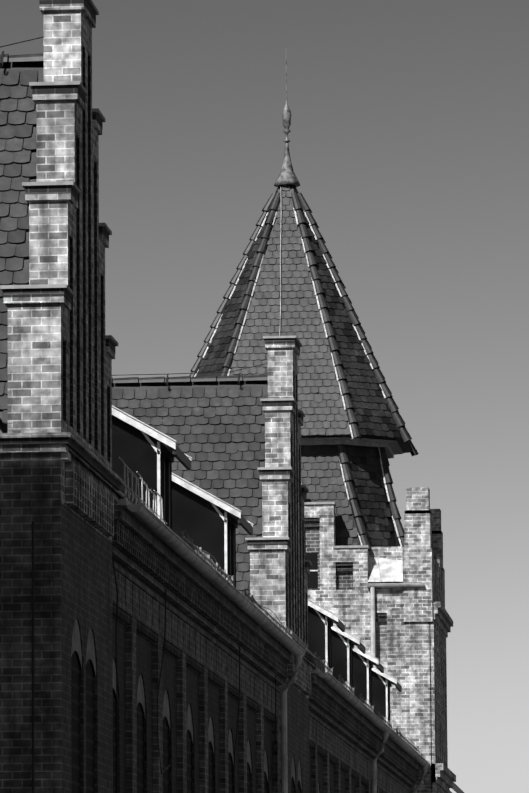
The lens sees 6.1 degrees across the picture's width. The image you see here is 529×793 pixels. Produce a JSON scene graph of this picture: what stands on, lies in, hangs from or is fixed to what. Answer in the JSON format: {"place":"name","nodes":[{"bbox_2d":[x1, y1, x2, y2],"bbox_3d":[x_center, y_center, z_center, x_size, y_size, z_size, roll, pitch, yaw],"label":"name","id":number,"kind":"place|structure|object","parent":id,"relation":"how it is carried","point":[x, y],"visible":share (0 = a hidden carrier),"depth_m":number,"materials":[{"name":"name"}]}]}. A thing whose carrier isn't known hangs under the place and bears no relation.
{"place":"outdoors","nodes":[
{"label":"outdoors","id":0,"kind":"place"},
{"bbox_2d":[0,0,528,792],"label":"sky","id":1,"kind":"structure","parent":0,"point":[408,137],"materials":[{"name":"grey"}]},
{"label":"ground","id":2,"kind":"structure","parent":0,"visible":0},
{"bbox_2d":[0,432,451,792],"bbox_3d":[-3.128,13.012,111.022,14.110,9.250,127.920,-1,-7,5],"label":"building walls","id":3,"kind":"structure","parent":2,"relation":"on","point":[86,529],"depth_m":54.14,"materials":[{"name":"brick"}]},
{"bbox_2d":[0,53,43,432],"bbox_3d":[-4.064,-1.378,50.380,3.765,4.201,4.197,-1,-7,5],"label":"shingled roof","id":4,"kind":"structure","parent":3,"relation":"on","point":[18,133],"depth_m":49.68,"materials":[{"name":"ceramic"}]},
{"bbox_2d":[0,36,43,67],"bbox_3d":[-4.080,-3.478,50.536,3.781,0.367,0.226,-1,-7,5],"label":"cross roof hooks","id":5,"kind":"object","parent":4,"relation":"attached to","point":[1,60],"visible":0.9,"depth_m":50.50,"materials":[{"name":"grey metal"}]},
{"bbox_2d":[32,521,275,792],"bbox_3d":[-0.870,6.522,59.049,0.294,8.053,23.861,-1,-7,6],"label":"cables","id":6,"kind":"object","parent":3,"relation":"attached to","point":[33,787],"visible":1,"depth_m":52.06,"materials":[{"name":"grey metal"}]},
{"bbox_2d":[112,375,267,599],"bbox_3d":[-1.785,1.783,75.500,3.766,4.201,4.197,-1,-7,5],"label":"shingled roof","id":7,"kind":"structure","parent":3,"relation":"on","point":[213,427],"depth_m":75.15,"materials":[{"name":"tile"}]},
{"bbox_2d":[112,363,267,386],"bbox_3d":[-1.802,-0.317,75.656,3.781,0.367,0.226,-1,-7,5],"label":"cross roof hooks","id":8,"kind":"object","parent":7,"relation":"attached to","point":[194,373],"visible":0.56,"depth_m":75.67,"materials":[{"name":"grey metal"}]},
{"bbox_2d":[0,418,463,792],"bbox_3d":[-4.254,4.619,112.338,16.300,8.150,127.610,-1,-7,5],"label":"roof","id":9,"kind":"structure","parent":3,"relation":"on","point":[120,494],"depth_m":51.80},
{"bbox_2d":[0,0,117,468],"bbox_3d":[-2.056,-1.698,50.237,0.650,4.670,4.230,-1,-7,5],"label":"stepped gable","id":10,"kind":"structure","parent":9,"relation":"attached to","point":[61,350],"depth_m":49.35,"materials":[{"name":"brick"}]},
{"bbox_2d":[112,405,401,724],"bbox_3d":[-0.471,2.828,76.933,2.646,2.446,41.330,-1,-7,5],"label":"dormers","id":11,"kind":"object","parent":9,"relation":"on","point":[208,522],"visible":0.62,"depth_m":64.29,"materials":[{"name":"white wood"}]},
{"bbox_2d":[119,457,419,753],"bbox_3d":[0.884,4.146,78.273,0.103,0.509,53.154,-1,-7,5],"label":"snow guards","id":12,"kind":"object","parent":9,"relation":"on","point":[317,662],"visible":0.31,"depth_m":63.14,"materials":[{"name":"metal"}]},
{"bbox_2d":[245,336,311,648],"bbox_3d":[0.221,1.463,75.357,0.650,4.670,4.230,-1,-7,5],"label":"stepped gable","id":13,"kind":"structure","parent":9,"relation":"attached to","point":[279,568],"depth_m":74.47,"materials":[{"name":"brick"}]},
{"bbox_2d":[114,499,429,792],"bbox_3d":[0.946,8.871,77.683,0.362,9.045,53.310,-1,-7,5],"label":"gutters","id":14,"kind":"object","parent":3,"relation":"attached to","point":[155,524],"visible":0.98,"depth_m":70.28,"materials":[{"name":"metal"}]},
{"bbox_2d":[301,483,455,792],"bbox_3d":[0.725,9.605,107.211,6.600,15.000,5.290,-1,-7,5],"label":"tower","id":15,"kind":"structure","parent":2,"relation":"on","point":[413,625],"depth_m":105.12,"materials":[{"name":"brick"}]},
{"bbox_2d":[279,187,281,335],"bbox_3d":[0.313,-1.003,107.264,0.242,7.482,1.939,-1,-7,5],"label":"lightning wire","id":16,"kind":"object","parent":15,"relation":"attached to","point":[280,270],"visible":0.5,"depth_m":107.76,"materials":[{"name":"metal"}]},
{"bbox_2d":[274,54,300,186],"bbox_3d":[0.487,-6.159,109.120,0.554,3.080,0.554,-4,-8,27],"label":"finial","id":17,"kind":"object","parent":15,"relation":"on","point":[287,175],"visible":0.96,"depth_m":108.94,"materials":[{"name":"grey metal"}]},
{"bbox_2d":[195,184,412,546],"bbox_3d":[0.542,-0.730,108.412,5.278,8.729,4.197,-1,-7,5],"label":"tower roof tiles","id":18,"kind":"object","parent":15,"relation":"attached to","point":[325,429],"visible":0.42,"depth_m":106.93,"materials":[{"name":"grey tile"}]},
{"bbox_2d":[189,192,418,551],"bbox_3d":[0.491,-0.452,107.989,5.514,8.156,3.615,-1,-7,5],"label":"roof ridge tiles","id":19,"kind":"object","parent":15,"relation":"attached to","point":[273,201],"visible":0.77,"depth_m":107.47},
{"bbox_2d":[367,556,423,666],"bbox_3d":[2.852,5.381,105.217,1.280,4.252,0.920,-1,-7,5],"label":"tower gutter","id":20,"kind":"object","parent":15,"relation":"attached to","point":[384,570],"visible":0.65,"depth_m":105.21,"materials":[{"name":"white metal"}]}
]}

